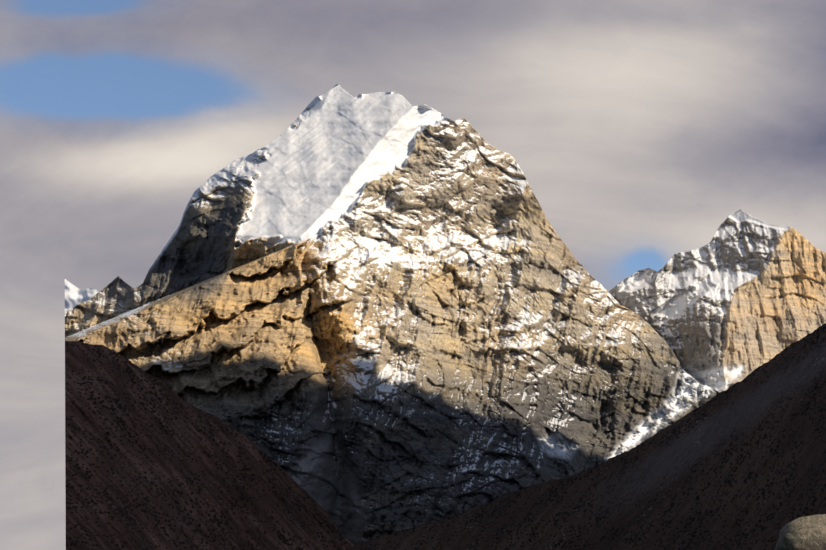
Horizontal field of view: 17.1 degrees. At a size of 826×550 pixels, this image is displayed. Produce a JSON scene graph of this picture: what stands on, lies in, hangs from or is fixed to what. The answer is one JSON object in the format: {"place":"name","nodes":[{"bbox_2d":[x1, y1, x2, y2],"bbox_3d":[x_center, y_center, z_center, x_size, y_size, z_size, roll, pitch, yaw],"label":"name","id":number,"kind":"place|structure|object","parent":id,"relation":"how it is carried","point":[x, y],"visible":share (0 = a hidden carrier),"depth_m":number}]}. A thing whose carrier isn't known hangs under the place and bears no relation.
{"place":"outdoors","nodes":[
{"label":"outdoors","id":0,"kind":"place"},
{"bbox_2d":[65,279,99,312],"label":"snow peak","id":1,"kind":"structure","parent":0,"point":[75,296],"depth_m":16051.32},
{"bbox_2d":[5,273,356,549],"bbox_3d":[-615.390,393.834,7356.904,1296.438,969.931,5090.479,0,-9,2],"label":"hill","id":2,"kind":"structure","parent":0,"point":[152,463],"depth_m":5352.57},
{"bbox_2d":[8,75,718,544],"bbox_3d":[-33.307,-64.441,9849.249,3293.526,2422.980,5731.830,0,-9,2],"label":"mountain","id":3,"kind":"structure","parent":0,"point":[376,315],"depth_m":8120.21},
{"bbox_2d":[0,0,825,549],"label":"sky","id":4,"kind":"structure","parent":0,"point":[631,125]},
{"bbox_2d":[347,294,825,549],"bbox_3d":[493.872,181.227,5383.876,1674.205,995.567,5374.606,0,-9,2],"label":"hillside","id":5,"kind":"structure","parent":0,"point":[741,465],"depth_m":3401.19},
{"bbox_2d":[609,156,825,392],"bbox_3d":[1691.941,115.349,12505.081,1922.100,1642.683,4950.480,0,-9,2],"label":"mountain","id":6,"kind":"structure","parent":0,"point":[732,274],"depth_m":10476.79},
{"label":"ground","id":7,"kind":"object","parent":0,"visible":0},
{"bbox_2d":[775,514,825,549],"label":"boulder","id":8,"kind":"object","parent":7,"relation":"on","point":[805,533],"visible":1,"depth_m":13.95}
]}

